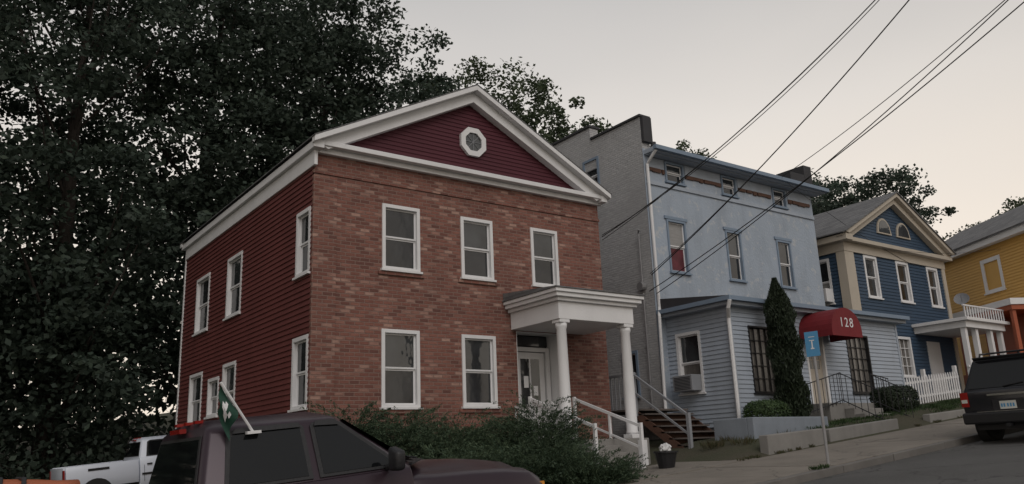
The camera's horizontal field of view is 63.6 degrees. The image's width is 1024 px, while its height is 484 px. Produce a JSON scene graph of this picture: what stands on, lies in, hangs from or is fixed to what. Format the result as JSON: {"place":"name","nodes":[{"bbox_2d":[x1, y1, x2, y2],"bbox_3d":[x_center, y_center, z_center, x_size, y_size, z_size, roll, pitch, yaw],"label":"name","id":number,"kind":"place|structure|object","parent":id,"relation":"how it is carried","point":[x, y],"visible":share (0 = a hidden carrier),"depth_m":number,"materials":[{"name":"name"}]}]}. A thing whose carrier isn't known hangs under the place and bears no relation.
{"place":"outdoors","nodes":[
{"label":"outdoors","id":0,"kind":"place"},
{"bbox_2d":[0,397,963,483],"bbox_3d":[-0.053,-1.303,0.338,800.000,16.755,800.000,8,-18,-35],"label":"ground","id":1,"kind":"structure","parent":0,"point":[726,452],"depth_m":21.04,"materials":[{"name":"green plant"}]},
{"bbox_2d":[0,477,79,483],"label":"car","id":2,"kind":"object","parent":1,"relation":"on","point":[20,480],"visible":1,"depth_m":6.52,"materials":[{"name":"orange paint"}]},
{"bbox_2d":[0,0,124,309],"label":"deciduous tree","id":3,"kind":"object","parent":1,"relation":"on","point":[11,18],"visible":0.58,"depth_m":29.28,"materials":[{"name":"green plant"}]},
{"bbox_2d":[0,206,183,479],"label":"woodland undergrowth","id":4,"kind":"object","parent":1,"relation":"on","point":[8,364],"visible":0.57,"depth_m":29.16,"materials":[{"name":"green plant"}]},
{"bbox_2d":[49,435,165,483],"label":"pickup truck","id":5,"kind":"object","parent":1,"relation":"on","point":[135,465],"visible":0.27,"depth_m":25.71,"materials":[{"name":"white paint"}]},
{"bbox_2d":[0,121,283,456],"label":"woodland undergrowth","id":6,"kind":"object","parent":1,"relation":"on","point":[171,397],"visible":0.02,"depth_m":41.77,"materials":[{"name":"green plant"}]},
{"bbox_2d":[0,0,285,479],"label":"deciduous tree","id":7,"kind":"object","parent":1,"relation":"on","point":[154,228],"visible":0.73,"depth_m":29.87,"materials":[{"name":"green plant"}]},
{"bbox_2d":[52,0,366,434],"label":"deciduous tree","id":8,"kind":"object","parent":1,"relation":"on","point":[243,110],"visible":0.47,"depth_m":35.40,"materials":[{"name":"green plant"}]},
{"bbox_2d":[188,0,452,223],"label":"deciduous tree","id":9,"kind":"object","parent":1,"relation":"on","point":[325,107],"visible":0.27,"depth_m":42.08,"materials":[{"name":"green plant"}]},
{"bbox_2d":[175,85,610,428],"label":"white trim","id":10,"kind":"structure","parent":1,"relation":"on","point":[335,142],"depth_m":21.64,"materials":[{"name":"paint"}]},
{"bbox_2d":[177,166,313,423],"bbox_3d":[-7.436,3.306,21.971,0.026,8.400,10.400,8,-18,-35],"label":"red siding","id":11,"kind":"object","parent":10,"relation":"attached to","point":[262,330],"visible":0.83,"depth_m":20.97,"materials":[{"name":"red wood"}]},
{"bbox_2d":[180,84,611,243],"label":"roof","id":12,"kind":"structure","parent":10,"relation":"on","point":[279,164],"depth_m":21.85,"materials":[{"name":"grey"}]},
{"bbox_2d":[348,105,574,189],"bbox_3d":[-1.069,-2.793,21.801,7.725,2.071,0.018,8,-18,-35],"label":"gable siding","id":13,"kind":"object","parent":10,"relation":"attached to","point":[435,139],"visible":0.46,"depth_m":21.57,"materials":[{"name":"red wood"}]},
{"bbox_2d":[459,127,485,157],"bbox_3d":[-1.040,-2.618,21.741,0.776,0.776,0.130,8,-18,-35],"label":"octagon window frame","id":14,"kind":"object","parent":13,"relation":"attached to","point":[466,148],"visible":1,"depth_m":21.65,"materials":[{"name":"white wood"}]},
{"bbox_2d":[466,136,479,150],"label":"octagon bars","id":15,"kind":"object","parent":14,"relation":"attached to","point":[473,143],"visible":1,"depth_m":21.70,"materials":[{"name":"grey wood"}]},
{"bbox_2d":[466,133,480,150],"bbox_3d":[-1.028,-2.622,21.726,0.517,0.517,0.001,8,-18,-35],"label":"octagon glass","id":16,"kind":"object","parent":14,"relation":"in","point":[473,137],"visible":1,"depth_m":21.75,"materials":[{"name":"grey glass"}]},
{"bbox_2d":[300,400,518,459],"bbox_3d":[-2.338,4.250,17.250,5.521,1.998,3.251,8,-18,-35],"label":"juniper bush","id":17,"kind":"object","parent":1,"relation":"on","point":[419,431],"visible":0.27,"depth_m":16.88,"materials":[{"name":"green plant"}]},
{"bbox_2d":[340,52,518,123],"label":"deciduous tree","id":18,"kind":"object","parent":1,"relation":"on","point":[442,82],"visible":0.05,"depth_m":48.77,"materials":[{"name":"green plant"}]},
{"bbox_2d":[307,154,612,449],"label":"front brick wall","id":19,"kind":"structure","parent":1,"relation":"on","point":[358,302],"depth_m":19.95,"materials":[{"name":"red brick"}]},
{"bbox_2d":[187,203,559,422],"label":"window frames","id":20,"kind":"structure","parent":19,"relation":"attached to","point":[299,274],"depth_m":20.24,"materials":[{"name":"white wood"}]},
{"bbox_2d":[193,210,552,420],"bbox_3d":[-4.237,2.661,23.753,6.860,4.602,9.010,8,-18,-35],"label":"glass","id":21,"kind":"object","parent":20,"relation":"attached to","point":[398,386],"visible":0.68,"depth_m":20.07,"materials":[{"name":"grey glass"}]},
{"bbox_2d":[192,208,554,421],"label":"window sashes","id":22,"kind":"object","parent":20,"relation":"attached to","point":[302,373],"depth_m":20.38,"materials":[{"name":"white wood"}]},
{"bbox_2d":[377,270,540,413],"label":"brick sills","id":23,"kind":"structure","parent":19,"relation":"attached to","point":[402,274],"depth_m":19.85,"materials":[{"name":"brown brick"}]},
{"bbox_2d":[516,331,559,428],"bbox_3d":[0.574,3.781,21.475,1.350,2.800,0.452,8,-18,-35],"label":"door reveal","id":24,"kind":"object","parent":19,"relation":"attached to","point":[551,339],"depth_m":21.90,"materials":[{"name":"white paint"}]},
{"bbox_2d":[517,335,545,352],"bbox_3d":[0.407,3.884,21.687,1.350,2.920,0.080,8,-18,-35],"label":"frame","id":25,"kind":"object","parent":24,"relation":"attached to","point":[530,346],"depth_m":22.07,"materials":[{"name":"black paint"}]},
{"bbox_2d":[517,336,546,346],"bbox_3d":[0.429,2.635,21.917,1.240,0.250,0.010,8,-18,-35],"label":"transom glass","id":26,"kind":"object","parent":24,"relation":"attached to","point":[531,341],"visible":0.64,"depth_m":21.98,"materials":[{"name":"black glass"}]},
{"bbox_2d":[517,347,552,440],"bbox_3d":[0.485,3.985,21.549,1.260,2.450,0.160,8,-18,-35],"label":"front door","id":27,"kind":"structure","parent":24,"relation":"attached to","point":[541,355],"depth_m":21.83,"materials":[{"name":"white paint"}]},
{"bbox_2d":[520,359,540,404],"bbox_3d":[0.487,3.689,21.606,0.620,1.250,0.008,8,-18,-35],"label":"door glass","id":28,"kind":"object","parent":27,"relation":"attached to","point":[535,372],"visible":0.71,"depth_m":21.64,"materials":[{"name":"grey glass"}]},
{"bbox_2d":[524,376,537,395],"bbox_3d":[0.498,3.761,21.585,0.450,0.500,0.005,8,-18,-35],"label":"door notice","id":29,"kind":"object","parent":28,"relation":"attached to","point":[526,382],"depth_m":21.55,"materials":[{"name":"white paper"}]},
{"bbox_2d":[405,439,568,482],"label":"juniper bush","id":30,"kind":"object","parent":1,"relation":"on","point":[467,454],"visible":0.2,"depth_m":16.02,"materials":[{"name":"green plant"}]},
{"bbox_2d":[417,55,612,143],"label":"deciduous tree","id":31,"kind":"object","parent":1,"relation":"on","point":[559,131],"visible":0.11,"depth_m":48.74,"materials":[{"name":"green plant"}]},
{"bbox_2d":[442,383,657,483],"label":"juniper bush","id":32,"kind":"object","parent":1,"relation":"on","point":[583,467],"visible":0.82,"depth_m":16.92,"materials":[{"name":"green plant"}]},
{"bbox_2d":[579,438,650,468],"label":"porch floor","id":33,"kind":"structure","parent":1,"relation":"on","point":[626,448],"depth_m":19.57,"materials":[{"name":"concrete"}]},
{"bbox_2d":[514,396,645,468],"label":"porch handrails","id":34,"kind":"object","parent":33,"relation":"on","point":[610,434],"visible":0.34,"depth_m":19.47,"materials":[{"name":"white paint"}]},
{"bbox_2d":[555,322,638,433],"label":"porch column shafts","id":35,"kind":"object","parent":33,"relation":"on","point":[628,383],"visible":0.77,"depth_m":20.35,"materials":[{"name":"white wood"}]},
{"bbox_2d":[638,440,648,464],"bbox_3d":[3.195,5.282,19.999,0.200,0.950,0.115,8,-18,-35],"label":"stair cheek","id":36,"kind":"object","parent":1,"relation":"on","point":[646,451],"visible":0.29,"depth_m":20.02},
{"bbox_2d":[609,372,714,448],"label":"wooden staircase","id":37,"kind":"structure","parent":1,"relation":"on","point":[675,430],"depth_m":22.17,"materials":[{"name":"brown wood"}]},
{"bbox_2d":[675,139,716,158],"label":"deciduous tree","id":38,"kind":"object","parent":1,"relation":"on","point":[682,145],"visible":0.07,"depth_m":68.30,"materials":[{"name":"green plant"}]},
{"bbox_2d":[552,114,913,439],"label":"painted brick townhouse","id":39,"kind":"structure","parent":1,"relation":"on","point":[698,335],"depth_m":26.43,"materials":[{"name":"white paint"}]},
{"bbox_2d":[804,337,831,403],"bbox_3d":[9.263,3.806,25.235,0.950,2.250,0.180,8,-18,-35],"label":"shop door","id":40,"kind":"structure","parent":39,"relation":"in","point":[821,344],"depth_m":25.35,"materials":[{"name":"white paint"}]},
{"bbox_2d":[809,356,826,403],"bbox_3d":[9.242,3.863,25.254,0.790,2.150,0.040,8,-18,-35],"label":"shop door leaf","id":41,"kind":"structure","parent":39,"relation":"in","point":[820,372],"depth_m":25.19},
{"bbox_2d":[713,416,828,440],"bbox_3d":[6.699,4.979,21.439,3.100,0.780,1.450,8,-18,-35],"label":"concrete planter","id":42,"kind":"object","parent":1,"relation":"on","point":[742,428],"visible":0.45,"depth_m":20.58,"materials":[{"name":"grey concrete"}]},
{"bbox_2d":[741,398,791,417],"bbox_3d":[6.805,4.653,22.037,1.366,0.936,1.095,8,-18,-35],"label":"boxwood bush","id":43,"kind":"object","parent":42,"relation":"in","point":[770,407],"visible":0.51,"depth_m":21.75,"materials":[{"name":"green plant"}]},
{"bbox_2d":[698,418,848,449],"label":"dry weeds","id":44,"kind":"object","parent":1,"relation":"on","point":[708,444],"visible":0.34,"depth_m":19.86,"materials":[{"name":"green plant"}]},
{"bbox_2d":[762,277,812,416],"bbox_3d":[7.691,3.175,23.189,1.208,4.477,1.099,8,-18,-35],"label":"columnar cypress","id":45,"kind":"object","parent":1,"relation":"on","point":[790,383],"visible":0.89,"depth_m":22.96,"materials":[{"name":"green plant"}]},
{"bbox_2d":[759,428,827,454],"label":"wall","id":46,"kind":"structure","parent":1,"relation":"on","point":[770,444],"depth_m":19.30,"materials":[{"name":"concrete"}]},
{"bbox_2d":[806,398,961,469],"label":"grass tufts","id":47,"kind":"object","parent":1,"relation":"on","point":[942,403],"visible":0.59,"depth_m":23.66,"materials":[{"name":"green plant"}]},
{"bbox_2d":[810,163,958,226],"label":"deciduous tree","id":48,"kind":"object","parent":1,"relation":"on","point":[850,198],"visible":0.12,"depth_m":60.41,"materials":[{"name":"green plant"}]},
{"bbox_2d":[869,386,903,411],"bbox_3d":[11.229,4.768,24.757,0.925,0.905,0.893,8,-18,-35],"label":"boxwood bush","id":49,"kind":"object","parent":1,"relation":"on","point":[888,396],"visible":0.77,"depth_m":24.52,"materials":[{"name":"green plant"}]},
{"bbox_2d":[755,428,1023,483],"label":"kerb","id":50,"kind":"structure","parent":1,"relation":"on","point":[854,465],"depth_m":15.74,"materials":[{"name":"concrete"}]},
{"bbox_2d":[819,207,961,399],"bbox_3d":[12.642,3.486,36.762,7.376,8.276,10.050,8,-18,-35],"label":"blue siding","id":51,"kind":"object","parent":1,"relation":"on","point":[921,310],"visible":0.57,"depth_m":32.92,"materials":[{"name":"blue wood"}]},
{"bbox_2d":[819,255,944,377],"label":"window frames","id":52,"kind":"structure","parent":51,"relation":"attached to","point":[908,339],"depth_m":32.37,"materials":[{"name":"white wood"}]},
{"bbox_2d":[823,283,829,288],"bbox_3d":[12.034,1.974,31.729,0.001,0.710,0.570,8,-18,-35],"label":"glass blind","id":53,"kind":"object","parent":52,"relation":"attached to","point":[826,285],"visible":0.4,"depth_m":31.71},
{"bbox_2d":[823,288,833,303],"bbox_3d":[11.802,2.088,31.476,0.450,0.500,0.720,8,-18,-35],"label":"air conditioner","id":54,"kind":"object","parent":52,"relation":"attached to","point":[828,294],"visible":0.36,"depth_m":31.16,"materials":[{"name":"white paint"}]},
{"bbox_2d":[820,263,937,304],"bbox_3d":[15.071,1.675,33.029,6.720,1.300,0.996,5,-16,-25],"label":"glass","id":55,"kind":"object","parent":52,"relation":"on","point":[825,277],"visible":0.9,"depth_m":32.04,"materials":[{"name":"grey glass"}]},
{"bbox_2d":[820,258,938,304],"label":"window sashes","id":56,"kind":"object","parent":52,"relation":"attached to","point":[905,283],"depth_m":33.38,"materials":[{"name":"white wood"}]},
{"bbox_2d":[865,259,935,286],"bbox_3d":[15.764,1.293,33.433,5.290,0.675,0.001,8,-18,-35],"label":"glass","id":57,"kind":"object","parent":52,"relation":"attached to","point":[870,270],"visible":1,"depth_m":33.42,"materials":[{"name":"grey glass"}]},
{"bbox_2d":[898,340,911,374],"bbox_3d":[14.862,4.432,31.870,1.800,1.380,0.001,8,-18,-35],"label":"glass curtain","id":58,"kind":"object","parent":52,"relation":"attached to","point":[904,359],"visible":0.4,"depth_m":32.23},
{"bbox_2d":[898,339,911,374],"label":"window muntins","id":59,"kind":"object","parent":52,"relation":"attached to","point":[904,348],"depth_m":32.13,"materials":[{"name":"white wood"}]},
{"bbox_2d":[876,218,910,239],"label":"fan window frames","id":60,"kind":"structure","parent":51,"relation":"attached to","point":[877,225],"depth_m":33.37,"materials":[{"name":"beige wood"}]},
{"bbox_2d":[879,220,908,237],"bbox_3d":[15.514,-0.541,33.564,2.272,0.520,0.020,8,-18,-35],"label":"fan window glass","id":61,"kind":"object","parent":60,"relation":"in","point":[902,229],"visible":1,"depth_m":33.32,"materials":[{"name":"grey glass"}]},
{"bbox_2d":[926,341,946,392],"bbox_3d":[17.120,5.072,33.257,1.000,2.100,0.040,8,-18,-35],"label":"door","id":62,"kind":"structure","parent":51,"relation":"attached to","point":[935,358],"depth_m":33.29,"materials":[{"name":"white paint"}]},
{"bbox_2d":[816,193,964,390],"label":"cream trim","id":63,"kind":"structure","parent":1,"relation":"on","point":[844,245],"depth_m":32.73,"materials":[{"name":"beige wood"}]},
{"bbox_2d":[813,192,956,255],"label":"roof","id":64,"kind":"structure","parent":63,"relation":"on","point":[826,224],"depth_m":33.45,"materials":[{"name":"grey"}]},
{"bbox_2d":[826,409,964,441],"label":"wall","id":65,"kind":"structure","parent":1,"relation":"on","point":[847,432],"depth_m":21.50,"materials":[{"name":"concrete"}]},
{"bbox_2d":[890,384,919,410],"bbox_3d":[11.980,4.849,25.423,1.206,0.953,0.938,8,-18,-35],"label":"boxwood bush","id":66,"kind":"object","parent":1,"relation":"on","point":[913,394],"visible":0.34,"depth_m":25.14,"materials":[{"name":"green plant"}]},
{"bbox_2d":[905,365,960,403],"bbox_3d":[14.730,5.205,29.252,4.570,1.780,0.190,8,-18,-35],"label":"picket fence","id":67,"kind":"object","parent":1,"relation":"on","point":[924,381],"visible":0.63,"depth_m":29.44,"materials":[{"name":"white paint"}]},
{"bbox_2d":[923,391,963,398],"bbox_3d":[18.015,6.280,32.277,3.400,0.800,2.030,8,-18,-35],"label":"porch base","id":68,"kind":"object","parent":1,"relation":"on","point":[945,395],"visible":0.07,"depth_m":31.49,"materials":[{"name":"grey concrete"}]},
{"bbox_2d":[911,304,1009,374],"bbox_3d":[17.977,4.325,32.725,3.500,3.210,2.190,8,-18,-35],"label":"porch","id":69,"kind":"object","parent":1,"relation":"on","point":[965,327],"visible":0.59,"depth_m":32.16,"materials":[{"name":"white paint"}]},
{"bbox_2d":[953,293,969,310],"bbox_3d":[19.785,2.633,36.300,0.408,0.832,0.603,8,-18,-35],"label":"satellite dish","id":70,"kind":"object","parent":69,"relation":"on","point":[961,298],"visible":0.9,"depth_m":36.42,"materials":[{"name":"grey paint"}]},
{"bbox_2d":[963,375,967,385],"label":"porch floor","id":71,"kind":"structure","parent":1,"relation":"on","point":[965,378],"depth_m":35.71,"materials":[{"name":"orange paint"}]},
{"bbox_2d":[942,196,1023,239],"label":"deciduous tree","id":72,"kind":"object","parent":1,"relation":"on","point":[1018,203],"visible":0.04,"depth_m":60.12,"materials":[{"name":"green plant"}]},
{"bbox_2d":[958,223,1021,289],"bbox_3d":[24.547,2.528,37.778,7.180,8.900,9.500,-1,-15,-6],"label":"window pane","id":73,"kind":"structure","parent":1,"relation":"on","point":[992,272],"depth_m":36.19,"materials":[{"name":"yellow glass"}]},
{"bbox_2d":[944,223,1023,262],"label":"white trim","id":74,"kind":"structure","parent":73,"relation":"attached to","point":[1006,234],"depth_m":35.85,"materials":[{"name":"paint"}]},
{"bbox_2d":[944,233,1023,383],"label":"yellow siding","id":75,"kind":"object","parent":74,"relation":"attached to","point":[963,274],"visible":0.33,"depth_m":36.89,"materials":[{"name":"yellow wood"}]},
{"bbox_2d":[980,254,1006,295],"bbox_3d":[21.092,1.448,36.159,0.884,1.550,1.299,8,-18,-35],"label":"window frame","id":76,"kind":"structure","parent":75,"relation":"attached to","point":[982,263],"depth_m":36.15,"materials":[{"name":"white wood"}]},
{"bbox_2d":[945,204,1023,249],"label":"roof","id":77,"kind":"structure","parent":73,"relation":"on","point":[994,225],"depth_m":38.40,"materials":[{"name":"grey"}]},
{"bbox_3d":[12.127,-3.963,14.144,0.328,14.604,2.200,8,-18,-35],"label":"utility pole","id":78,"kind":"object","parent":1,"relation":"on","visible":0},
{"bbox_2d":[602,0,1023,293],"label":"overhead wires","id":79,"kind":"object","parent":78,"relation":"attached to","point":[682,179],"visible":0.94,"depth_m":20.87,"materials":[{"name":"black rubber"}]},
{"bbox_2d":[0,0,1023,427],"label":"sky","id":80,"kind":"structure","parent":0,"point":[701,70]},
{"bbox_2d":[552,319,638,437],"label":"porch columns","id":81,"kind":"structure","parent":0,"point":[617,327],"depth_m":20.25,"materials":[{"name":"white wood"}]},
{"bbox_2d":[503,287,643,334],"bbox_3d":[1.595,1.813,21.123,2.900,0.710,2.177,8,-18,-35],"label":"porch roof","id":82,"kind":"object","parent":81,"relation":"on","point":[584,312],"visible":1,"depth_m":20.49,"materials":[{"name":"white paint"}]},
{"bbox_2d":[502,285,645,301],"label":"porch roof","id":83,"kind":"structure","parent":82,"relation":"attached to","point":[511,296],"depth_m":20.52,"materials":[{"name":"white wood"}]},
{"bbox_2d":[613,418,976,483],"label":"sidewalk","id":84,"kind":"structure","parent":0,"point":[756,470],"depth_m":17.33,"materials":[{"name":"concrete"}]},
{"bbox_2d":[653,443,677,468],"bbox_3d":[3.434,4.768,18.430,0.560,0.563,0.560,8,-18,-35],"label":"flower pot","id":85,"kind":"object","parent":84,"relation":"on","point":[665,455],"visible":0.99,"depth_m":18.25,"materials":[{"name":"plastic"}]},
{"bbox_2d":[804,331,829,463],"bbox_3d":[5.882,2.981,15.778,0.270,2.546,0.065,-15,-19,39],"label":"street sign","id":86,"kind":"object","parent":84,"relation":"on","point":[812,344],"visible":0.95,"depth_m":15.93,"materials":[{"name":"metal"}]},
{"bbox_2d":[736,415,962,460],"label":"weeds","id":87,"kind":"object","parent":84,"relation":"on","point":[799,448],"visible":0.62,"depth_m":18.98,"materials":[{"name":"green plant"}]},
{"bbox_2d":[799,430,1023,483],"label":"road","id":88,"kind":"structure","parent":0,"point":[1001,461],"depth_m":14.27,"materials":[{"name":"grey asphalt"}]},
{"bbox_2d":[149,382,544,483],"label":"utility vehicle","id":89,"kind":"object","parent":88,"relation":"on","point":[229,446],"visible":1,"depth_m":7.34,"materials":[{"name":"paint"}]},
{"bbox_2d":[959,349,1023,441],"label":"sport utility vehicle","id":90,"kind":"object","parent":88,"relation":"on","point":[992,398],"visible":0.98,"depth_m":17.24,"materials":[{"name":"paint"}]},
{"bbox_2d":[952,298,1023,317],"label":"porch roof","id":91,"kind":"structure","parent":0,"point":[1002,303],"depth_m":33.63,"materials":[{"name":"white wood"}]},
{"bbox_2d":[960,309,1023,374],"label":"porch posts","id":92,"kind":"object","parent":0,"point":[1016,330],"visible":0.35,"depth_m":32.81,"materials":[{"name":"white wood"}]},
{"bbox_2d":[969,304,1023,319],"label":"porch ceiling","id":93,"kind":"structure","parent":0,"point":[1019,308],"depth_m":33.63,"materials":[{"name":"grey wood"}]},
{"bbox_2d":[993,314,1023,354],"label":"porch wall","id":94,"kind":"structure","parent":0,"point":[1009,338],"depth_m":35.04,"materials":[{"name":"wood"}]}
]}

